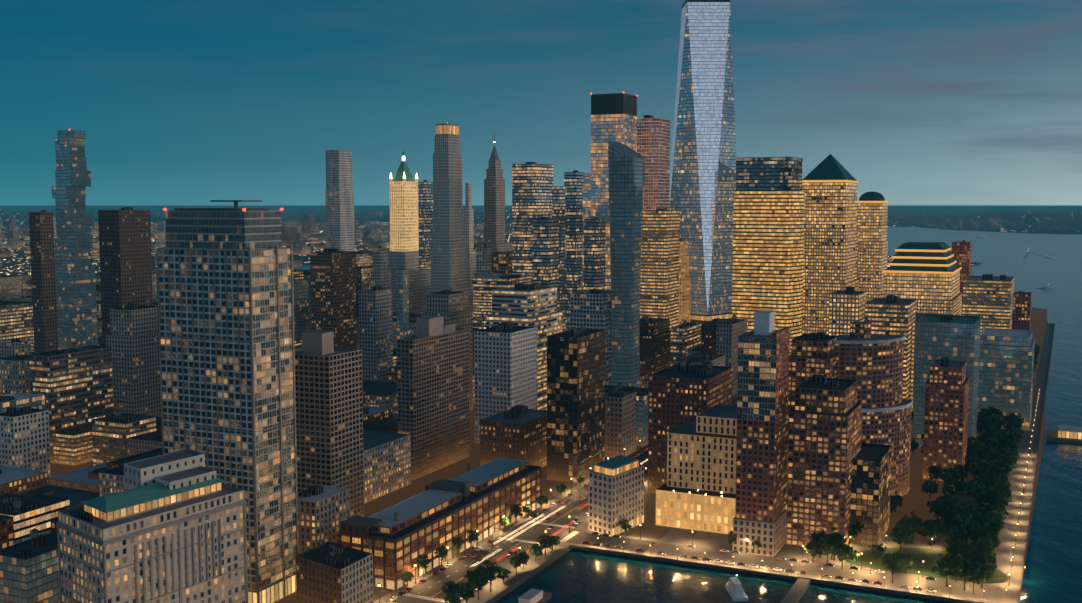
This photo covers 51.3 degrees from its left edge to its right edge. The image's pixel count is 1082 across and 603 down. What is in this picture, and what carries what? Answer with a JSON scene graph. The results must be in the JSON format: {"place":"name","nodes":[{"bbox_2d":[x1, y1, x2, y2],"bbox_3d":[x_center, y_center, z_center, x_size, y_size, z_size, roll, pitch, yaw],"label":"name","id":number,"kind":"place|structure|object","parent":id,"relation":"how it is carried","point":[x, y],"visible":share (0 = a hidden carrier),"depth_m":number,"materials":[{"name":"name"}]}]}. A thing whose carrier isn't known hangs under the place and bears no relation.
{"place":"outdoors","nodes":[
{"label":"outdoors","id":0,"kind":"place"},
{"bbox_2d":[55,449,247,602],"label":"stone office building","id":1,"kind":"structure","parent":0,"point":[168,528],"depth_m":450.94,"materials":[{"name":"beige stone"}]},
{"bbox_2d":[0,213,325,225],"bbox_3d":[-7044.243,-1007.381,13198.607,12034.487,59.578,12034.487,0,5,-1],"label":"hill","id":2,"kind":"structure","parent":0,"point":[22,218],"depth_m":11636.20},
{"bbox_2d":[156,200,298,602],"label":"skyscraper","id":3,"kind":"structure","parent":0,"point":[225,284],"depth_m":518.88,"materials":[{"name":"grey glass"}]},
{"bbox_2d":[0,221,511,275],"bbox_3d":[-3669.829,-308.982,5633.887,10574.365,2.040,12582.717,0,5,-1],"label":"buildings","id":4,"kind":"structure","parent":0,"point":[19,263],"depth_m":4103.25,"materials":[{"name":"concrete"}]},
{"bbox_2d":[295,330,363,517],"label":"brown tower","id":5,"kind":"structure","parent":0,"point":[329,409],"depth_m":617.63,"materials":[{"name":"concrete"}]},
{"bbox_2d":[390,150,430,314],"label":"skyscraper","id":6,"kind":"structure","parent":0,"point":[404,240],"depth_m":1407.54,"materials":[{"name":"beige stone"}]},
{"bbox_2d":[0,215,893,266],"bbox_3d":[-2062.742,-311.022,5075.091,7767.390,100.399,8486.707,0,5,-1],"label":"shore buildings","id":7,"kind":"structure","parent":0,"point":[371,235],"depth_m":5044.99,"materials":[{"name":"stone"}]},
{"bbox_2d":[0,205,1081,226],"bbox_3d":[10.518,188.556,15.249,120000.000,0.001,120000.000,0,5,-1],"label":"ground","id":8,"kind":"structure","parent":0,"point":[385,209],"depth_m":32441.96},
{"bbox_2d":[0,0,1081,205],"label":"sky","id":9,"kind":"structure","parent":0,"point":[176,102],"materials":[{"name":"blue"}]},
{"bbox_2d":[51,307,1046,602],"bbox_3d":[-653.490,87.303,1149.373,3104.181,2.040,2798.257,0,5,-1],"label":"ground","id":10,"kind":"structure","parent":0,"point":[915,497],"depth_m":721.12,"materials":[{"name":"concrete"}]},
{"bbox_2d":[0,406,50,477],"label":"building","id":11,"kind":"structure","parent":10,"relation":"on","point":[24,438],"depth_m":718.12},
{"bbox_2d":[0,392,59,602],"bbox_3d":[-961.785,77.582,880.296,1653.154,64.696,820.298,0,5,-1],"label":"teal glass block","id":12,"kind":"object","parent":10,"relation":"on","point":[29,571],"visible":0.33,"depth_m":492.92,"materials":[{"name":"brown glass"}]},
{"bbox_2d":[29,210,57,353],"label":"skyscraper","id":13,"kind":"structure","parent":10,"relation":"on","point":[42,252],"depth_m":1025.16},
{"bbox_2d":[52,129,97,349],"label":"skyscraper","id":14,"kind":"structure","parent":10,"relation":"on","point":[76,295],"depth_m":1172.51,"materials":[{"name":"teal glass"}]},
{"bbox_2d":[0,342,156,503],"bbox_3d":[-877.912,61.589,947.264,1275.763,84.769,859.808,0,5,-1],"label":"office building","id":15,"kind":"structure","parent":10,"relation":"on","point":[74,385],"depth_m":809.96,"materials":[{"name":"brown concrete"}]},
{"bbox_2d":[0,448,162,507],"bbox_3d":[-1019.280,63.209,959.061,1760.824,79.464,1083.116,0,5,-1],"label":"buildings","id":16,"kind":"structure","parent":10,"relation":"on","point":[21,481],"depth_m":663.34,"materials":[{"name":"brown concrete"}]},
{"bbox_2d":[98,207,152,345],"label":"dark tower","id":17,"kind":"structure","parent":10,"relation":"on","point":[125,255],"depth_m":943.44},
{"bbox_2d":[99,431,161,496],"bbox_3d":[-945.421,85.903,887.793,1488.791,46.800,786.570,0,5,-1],"label":"buildings","id":18,"kind":"structure","parent":10,"relation":"on","point":[111,481],"depth_m":765.33,"materials":[{"name":"grey stone"}]},
{"bbox_2d":[106,297,160,416],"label":"building","id":19,"kind":"structure","parent":10,"relation":"on","point":[132,339],"depth_m":894.92,"materials":[{"name":"grey concrete"}]},
{"bbox_2d":[0,416,410,553],"bbox_3d":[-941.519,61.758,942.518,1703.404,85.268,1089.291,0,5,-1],"label":"city block","id":20,"kind":"structure","parent":10,"relation":"on","point":[387,462],"depth_m":567.19,"materials":[{"name":"concrete"}]},
{"bbox_2d":[0,252,476,300],"bbox_3d":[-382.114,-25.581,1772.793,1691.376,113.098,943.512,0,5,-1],"label":"city block","id":21,"kind":"structure","parent":10,"relation":"on","point":[10,286],"depth_m":1764.95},
{"bbox_2d":[0,266,477,424],"bbox_3d":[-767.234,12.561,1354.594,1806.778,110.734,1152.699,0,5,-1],"label":"buildings","id":22,"kind":"structure","parent":10,"relation":"on","point":[372,414],"depth_m":1001.24,"materials":[{"name":"concrete"}]},
{"bbox_2d":[21,248,493,296],"bbox_3d":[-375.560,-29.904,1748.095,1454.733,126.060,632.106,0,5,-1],"label":"buildings","id":23,"kind":"structure","parent":10,"relation":"on","point":[364,260],"depth_m":1497.26,"materials":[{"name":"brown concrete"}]},
{"bbox_2d":[6,251,511,300],"bbox_3d":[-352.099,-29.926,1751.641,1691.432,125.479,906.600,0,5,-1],"label":"buildings","id":24,"kind":"structure","parent":10,"relation":"on","point":[501,263],"depth_m":1373.64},
{"bbox_2d":[310,248,356,348],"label":"building","id":25,"kind":"structure","parent":10,"relation":"on","point":[333,286],"depth_m":1195.44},
{"bbox_2d":[295,541,372,602],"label":"brick loft building","id":26,"kind":"structure","parent":10,"relation":"on","point":[329,572],"depth_m":502.96,"materials":[{"name":"brick"}]},
{"bbox_2d":[325,150,354,250],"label":"skyscraper","id":27,"kind":"structure","parent":10,"relation":"on","point":[339,201],"depth_m":1559.61,"materials":[{"name":"metal"}]},
{"bbox_2d":[0,274,701,365],"bbox_3d":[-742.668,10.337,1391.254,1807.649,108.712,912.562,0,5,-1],"label":"buildings","id":28,"kind":"structure","parent":10,"relation":"on","point":[16,319],"depth_m":1197.76,"materials":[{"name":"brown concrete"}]},
{"bbox_2d":[0,272,729,457],"bbox_3d":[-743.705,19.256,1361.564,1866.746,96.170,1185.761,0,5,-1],"label":"city block","id":29,"kind":"structure","parent":10,"relation":"on","point":[655,338],"depth_m":1050.62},
{"bbox_2d":[0,270,746,395],"bbox_3d":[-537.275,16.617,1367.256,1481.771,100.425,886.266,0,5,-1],"label":"city buildings","id":30,"kind":"structure","parent":10,"relation":"on","point":[14,374],"depth_m":1088.62,"materials":[{"name":"brown concrete"}]},
{"bbox_2d":[358,286,392,381],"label":"building","id":31,"kind":"structure","parent":10,"relation":"on","point":[375,328],"depth_m":1001.46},
{"bbox_2d":[371,245,390,288],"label":"building","id":32,"kind":"structure","parent":10,"relation":"on","point":[380,274],"depth_m":1316.05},
{"bbox_2d":[396,269,408,338],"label":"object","id":33,"kind":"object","parent":10,"relation":"on","point":[402,293],"visible":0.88,"depth_m":1038.57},
{"bbox_2d":[418,180,433,268],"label":"glass building","id":34,"kind":"structure","parent":10,"relation":"on","point":[425,211],"depth_m":1459.47,"materials":[{"name":"glass"}]},
{"bbox_2d":[397,316,469,479],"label":"brown tower","id":35,"kind":"structure","parent":10,"relation":"on","point":[433,387],"depth_m":782.26,"materials":[{"name":"concrete"}]},
{"bbox_2d":[339,458,540,589],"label":"brick warehouse","id":36,"kind":"structure","parent":10,"relation":"on","point":[397,540],"depth_m":593.83,"materials":[{"name":"brown brick"}]},
{"bbox_2d":[422,290,472,409],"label":"building","id":37,"kind":"structure","parent":10,"relation":"on","point":[450,306],"depth_m":991.19,"materials":[{"name":"concrete"}]},
{"bbox_2d":[427,123,471,308],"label":"skyscraper","id":38,"kind":"structure","parent":10,"relation":"on","point":[448,260],"depth_m":1278.20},
{"bbox_2d":[463,183,475,327],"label":"skyscraper","id":39,"kind":"structure","parent":10,"relation":"on","point":[468,217],"depth_m":1419.69,"materials":[{"name":"concrete"}]},
{"bbox_2d":[474,244,493,276],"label":"building","id":40,"kind":"structure","parent":10,"relation":"on","point":[483,261],"depth_m":1250.53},
{"bbox_2d":[476,131,511,251],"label":"skyscraper","id":41,"kind":"structure","parent":10,"relation":"on","point":[494,210],"depth_m":1561.24,"materials":[{"name":"stone"}]},
{"bbox_2d":[474,322,536,443],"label":"office building","id":42,"kind":"structure","parent":10,"relation":"on","point":[505,365],"depth_m":869.79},
{"bbox_2d":[480,405,546,467],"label":"building","id":43,"kind":"structure","parent":10,"relation":"on","point":[517,432],"depth_m":781.10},
{"bbox_2d":[486,283,561,409],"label":"office building","id":44,"kind":"structure","parent":10,"relation":"on","point":[530,305],"depth_m":970.49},
{"bbox_2d":[512,162,552,283],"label":"skyscraper","id":45,"kind":"structure","parent":10,"relation":"on","point":[532,183],"depth_m":1345.24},
{"bbox_2d":[532,217,558,310],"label":"glass building","id":46,"kind":"structure","parent":10,"relation":"on","point":[545,251],"depth_m":1175.97,"materials":[{"name":"glass"}]},
{"bbox_2d":[552,186,565,331],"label":"glass building","id":47,"kind":"structure","parent":10,"relation":"on","point":[559,202],"depth_m":1274.63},
{"bbox_2d":[564,170,583,330],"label":"glass building","id":48,"kind":"structure","parent":10,"relation":"on","point":[573,182],"depth_m":1308.30,"materials":[{"name":"glass"}]},
{"bbox_2d":[547,327,604,482],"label":"building","id":49,"kind":"structure","parent":10,"relation":"on","point":[575,403],"depth_m":756.62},
{"bbox_2d":[584,217,605,290],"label":"glass building","id":50,"kind":"structure","parent":10,"relation":"on","point":[594,250],"depth_m":1190.17,"materials":[{"name":"glass"}]},
{"bbox_2d":[582,92,637,290],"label":"skyscraper","id":51,"kind":"structure","parent":10,"relation":"on","point":[613,116],"depth_m":1233.73,"materials":[{"name":"blue glass"}]},
{"bbox_2d":[608,141,644,387],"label":"skyscraper","id":52,"kind":"structure","parent":10,"relation":"on","point":[626,174],"depth_m":944.71,"materials":[{"name":"blue glass"}]},
{"bbox_2d":[605,383,648,446],"bbox_3d":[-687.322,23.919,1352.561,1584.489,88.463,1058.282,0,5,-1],"label":"teal glass block","id":53,"kind":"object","parent":10,"relation":"on","point":[642,416],"visible":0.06,"depth_m":866.78,"materials":[{"name":"brown glass"}]},
{"bbox_2d":[637,115,669,210],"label":"skyscraper","id":54,"kind":"structure","parent":10,"relation":"on","point":[653,141],"depth_m":1277.27,"materials":[{"name":"pink glass"}]},
{"bbox_2d":[640,209,679,329],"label":"office","id":55,"kind":"structure","parent":10,"relation":"on","point":[659,290],"depth_m":1257.01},
{"bbox_2d":[678,239,690,324],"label":"skyscraper","id":56,"kind":"structure","parent":10,"relation":"on","point":[684,296],"depth_m":1306.23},
{"bbox_2d":[588,405,787,536],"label":"buildings","id":57,"kind":"structure","parent":10,"relation":"on","point":[697,491],"depth_m":649.78,"materials":[{"name":"beige stone"}]},
{"bbox_2d":[648,359,731,492],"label":"brick block","id":58,"kind":"structure","parent":10,"relation":"on","point":[682,391],"depth_m":722.09,"materials":[{"name":"brown brick"}]},
{"bbox_2d":[669,0,736,322],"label":"skyscraper","id":59,"kind":"structure","parent":10,"relation":"on","point":[703,177],"depth_m":1308.09,"materials":[{"name":"blue glass"}]},
{"bbox_2d":[373,323,1054,602],"bbox_3d":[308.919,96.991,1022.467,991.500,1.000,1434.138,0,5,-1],"label":"streets and pavements","id":60,"kind":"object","parent":10,"relation":"on","point":[429,590],"visible":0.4,"depth_m":614.38,"materials":[{"name":"concrete"}]},
{"bbox_2d":[442,580,465,602],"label":"tree","id":61,"kind":"object","parent":60,"relation":"on","point":[454,593],"visible":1,"depth_m":508.10,"materials":[{"name":"green plant"}]},
{"bbox_2d":[459,581,475,602],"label":"tree","id":62,"kind":"object","parent":60,"relation":"on","point":[469,593],"visible":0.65,"depth_m":518.56,"materials":[{"name":"green plant"}]},
{"bbox_2d":[464,565,490,599],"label":"tree","id":63,"kind":"object","parent":60,"relation":"on","point":[473,576],"visible":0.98,"depth_m":528.89,"materials":[{"name":"green plant"}]},
{"bbox_2d":[479,559,501,591],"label":"tree","id":64,"kind":"object","parent":60,"relation":"on","point":[491,568],"visible":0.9,"depth_m":541.27,"materials":[{"name":"green plant"}]},
{"bbox_2d":[803,541,821,561],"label":"tree","id":65,"kind":"object","parent":60,"relation":"on","point":[812,547],"visible":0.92,"depth_m":586.47,"materials":[{"name":"green plant"}]},
{"bbox_2d":[818,536,836,562],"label":"tree","id":66,"kind":"object","parent":60,"relation":"on","point":[825,543],"visible":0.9,"depth_m":583.79,"materials":[{"name":"green plant"}]},
{"bbox_2d":[732,157,804,354],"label":"skyscraper","id":67,"kind":"structure","parent":10,"relation":"on","point":[768,227],"depth_m":1216.61,"materials":[{"name":"gold glass"}]},
{"bbox_2d":[788,332,837,418],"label":"apartment building","id":68,"kind":"structure","parent":10,"relation":"on","point":[810,355],"depth_m":695.34,"materials":[{"name":"brick"}]},
{"bbox_2d":[802,154,858,334],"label":"skyscraper","id":69,"kind":"structure","parent":10,"relation":"on","point":[829,184],"depth_m":1293.87,"materials":[{"name":"stone"}]},
{"bbox_2d":[828,287,865,335],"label":"office","id":70,"kind":"structure","parent":10,"relation":"on","point":[846,306],"depth_m":969.10,"materials":[{"name":"stone"}]},
{"bbox_2d":[817,321,912,495],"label":"curved brick apartments","id":71,"kind":"structure","parent":10,"relation":"on","point":[869,362],"depth_m":707.95,"materials":[{"name":"brick"}]},
{"bbox_2d":[850,443,891,545],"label":"apartment building","id":72,"kind":"structure","parent":10,"relation":"on","point":[870,486],"depth_m":616.53,"materials":[{"name":"glass"}]},
{"bbox_2d":[856,191,887,301],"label":"skyscraper","id":73,"kind":"structure","parent":10,"relation":"on","point":[871,218],"depth_m":1361.02,"materials":[{"name":"stone"}]},
{"bbox_2d":[864,295,915,399],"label":"office","id":74,"kind":"structure","parent":10,"relation":"on","point":[891,315],"depth_m":962.84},
{"bbox_2d":[909,312,940,411],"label":"office","id":75,"kind":"structure","parent":10,"relation":"on","point":[913,351],"depth_m":979.94,"materials":[{"name":"stone"}]},
{"bbox_2d":[919,480,938,498],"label":"tree","id":76,"kind":"object","parent":10,"relation":"on","point":[928,486],"visible":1,"depth_m":710.12,"materials":[{"name":"green plant"}]},
{"bbox_2d":[926,498,944,519],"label":"tree","id":77,"kind":"object","parent":10,"relation":"on","point":[932,506],"visible":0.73,"depth_m":654.95,"materials":[{"name":"green plant"}]},
{"bbox_2d":[922,357,968,480],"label":"building","id":78,"kind":"structure","parent":10,"relation":"on","point":[946,413],"depth_m":756.36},
{"bbox_2d":[913,314,980,447],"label":"glass building","id":79,"kind":"structure","parent":10,"relation":"on","point":[953,337],"depth_m":852.23,"materials":[{"name":"blue glass"}]},
{"bbox_2d":[938,467,959,486],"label":"tree","id":80,"kind":"object","parent":10,"relation":"on","point":[949,477],"visible":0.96,"depth_m":720.01,"materials":[{"name":"green plant"}]},
{"bbox_2d":[952,240,971,315],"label":"building","id":81,"kind":"structure","parent":10,"relation":"on","point":[962,252],"depth_m":1326.38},
{"bbox_2d":[962,274,1013,333],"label":"office","id":82,"kind":"structure","parent":10,"relation":"on","point":[988,298],"depth_m":1194.75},
{"bbox_2d":[978,328,1034,430],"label":"glass building","id":83,"kind":"structure","parent":10,"relation":"on","point":[1006,365],"depth_m":930.30,"materials":[{"name":"glass"}]},
{"bbox_2d":[1012,291,1031,329],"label":"building","id":84,"kind":"structure","parent":10,"relation":"on","point":[1021,311],"depth_m":1122.29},
{"bbox_2d":[566,288,610,384],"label":"tower","id":85,"kind":"structure","parent":0,"point":[590,308],"depth_m":946.38,"materials":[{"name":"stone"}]},
{"bbox_2d":[281,212,931,226],"bbox_3d":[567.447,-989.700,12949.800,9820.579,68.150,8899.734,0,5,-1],"label":"river","id":86,"kind":"structure","parent":0,"point":[478,217],"depth_m":11612.27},
{"bbox_2d":[152,226,1081,602],"bbox_3d":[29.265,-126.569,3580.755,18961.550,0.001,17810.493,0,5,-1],"label":"water","id":87,"kind":"structure","parent":0,"point":[1052,570],"depth_m":657.19,"materials":[{"name":"liquid"}]},
{"bbox_2d":[725,575,747,600],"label":"boat","id":88,"kind":"object","parent":87,"relation":"on","point":[733,587],"visible":0.98,"depth_m":541.42,"materials":[{"name":"grey metal"}]},
{"bbox_2d":[518,425,1081,602],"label":"ferry pier","id":89,"kind":"structure","parent":87,"relation":"in","point":[1062,433],"depth_m":551.31,"materials":[{"name":"concrete"}]},
{"bbox_2d":[644,429,1025,601],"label":"park lawn and paths","id":90,"kind":"structure","parent":0,"point":[918,551],"depth_m":593.65,"materials":[{"name":"concrete"}]},
{"bbox_2d":[732,311,789,556],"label":"apartment tower","id":91,"kind":"structure","parent":90,"relation":"on","point":[762,428],"depth_m":597.41,"materials":[{"name":"stone"}]},
{"bbox_2d":[786,374,861,546],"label":"building","id":92,"kind":"structure","parent":90,"relation":"on","point":[824,430],"depth_m":609.29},
{"bbox_2d":[824,527,845,559],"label":"tree","id":93,"kind":"object","parent":90,"relation":"on","point":[836,536],"visible":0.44,"depth_m":588.65,"materials":[{"name":"green plant"}]},
{"bbox_2d":[832,538,852,569],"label":"tree","id":94,"kind":"object","parent":90,"relation":"on","point":[843,551],"visible":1,"depth_m":573.59,"materials":[{"name":"green plant"}]},
{"bbox_2d":[868,543,886,563],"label":"tree","id":95,"kind":"object","parent":90,"relation":"on","point":[878,551],"visible":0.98,"depth_m":582.79,"materials":[{"name":"green plant"}]},
{"bbox_2d":[879,551,902,582],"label":"tree","id":96,"kind":"object","parent":90,"relation":"on","point":[894,564],"visible":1,"depth_m":553.53,"materials":[{"name":"green plant"}]},
{"bbox_2d":[890,525,913,550],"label":"tree","id":97,"kind":"object","parent":90,"relation":"on","point":[901,533],"visible":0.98,"depth_m":602.81,"materials":[{"name":"green plant"}]},
{"bbox_2d":[918,520,942,545],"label":"tree","id":98,"kind":"object","parent":90,"relation":"on","point":[930,529],"visible":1,"depth_m":612.93,"materials":[{"name":"green plant"}]},
{"bbox_2d":[932,557,956,586],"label":"tree","id":99,"kind":"object","parent":90,"relation":"on","point":[944,567],"visible":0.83,"depth_m":547.64,"materials":[{"name":"green plant"}]},
{"bbox_2d":[940,506,958,522],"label":"tree","id":100,"kind":"object","parent":90,"relation":"on","point":[947,516],"visible":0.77,"depth_m":638.05,"materials":[{"name":"green plant"}]},
{"bbox_2d":[942,525,971,544],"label":"tree","id":101,"kind":"object","parent":90,"relation":"on","point":[951,534],"visible":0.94,"depth_m":594.73,"materials":[{"name":"green plant"}]},
{"bbox_2d":[948,515,974,538],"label":"tree","id":102,"kind":"object","parent":90,"relation":"on","point":[965,525],"visible":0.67,"depth_m":600.07,"materials":[{"name":"green plant"}]},
{"bbox_2d":[948,501,975,513],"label":"tree","id":103,"kind":"object","parent":90,"relation":"on","point":[956,507],"visible":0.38,"depth_m":638.91,"materials":[{"name":"green plant"}]},
{"bbox_2d":[950,555,980,590],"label":"tree","id":104,"kind":"object","parent":90,"relation":"on","point":[960,565],"visible":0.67,"depth_m":543.33,"materials":[{"name":"green plant"}]},
{"bbox_2d":[956,540,991,563],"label":"tree","id":105,"kind":"object","parent":90,"relation":"on","point":[972,551],"visible":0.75,"depth_m":553.39,"materials":[{"name":"green plant"}]},
{"bbox_2d":[962,563,985,593],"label":"tree","id":106,"kind":"object","parent":90,"relation":"on","point":[973,573],"visible":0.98,"depth_m":537.51,"materials":[{"name":"green plant"}]},
{"bbox_2d":[964,480,993,503],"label":"tree","id":107,"kind":"object","parent":90,"relation":"on","point":[973,486],"visible":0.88,"depth_m":673.80,"materials":[{"name":"green plant"}]},
{"bbox_2d":[972,562,994,587],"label":"tree","id":108,"kind":"object","parent":90,"relation":"on","point":[988,568],"visible":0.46,"depth_m":544.75,"materials":[{"name":"green plant"}]},
{"bbox_2d":[971,536,999,555],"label":"tree","id":109,"kind":"object","parent":90,"relation":"on","point":[993,545],"visible":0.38,"depth_m":581.38,"materials":[{"name":"green plant"}]},
{"bbox_2d":[975,471,1002,487],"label":"tree","id":110,"kind":"object","parent":90,"relation":"on","point":[987,479],"visible":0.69,"depth_m":701.89,"materials":[{"name":"green plant"}]},
{"bbox_2d":[974,511,1004,531],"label":"tree","id":111,"kind":"object","parent":90,"relation":"on","point":[995,524],"visible":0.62,"depth_m":605.84,"materials":[{"name":"green plant"}]},
{"bbox_2d":[989,464,1010,479],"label":"tree","id":112,"kind":"object","parent":90,"relation":"on","point":[1003,471],"visible":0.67,"depth_m":733.79,"materials":[{"name":"green plant"}]},
{"bbox_2d":[881,242,961,314],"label":"stepped tower","id":113,"kind":"structure","parent":0,"point":[925,276],"depth_m":1213.79,"materials":[{"name":"stone"}]},
{"bbox_2d":[887,212,1081,226],"bbox_3d":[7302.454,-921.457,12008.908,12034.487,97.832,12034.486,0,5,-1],"label":"distant land","id":114,"kind":"structure","parent":0,"point":[1061,219],"depth_m":10687.53,"materials":[{"name":"grey"}]},
{"bbox_2d":[905,225,1081,233],"bbox_3d":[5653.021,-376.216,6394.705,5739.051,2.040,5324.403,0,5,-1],"label":"shore","id":115,"kind":"structure","parent":0,"point":[1045,230],"depth_m":7671.61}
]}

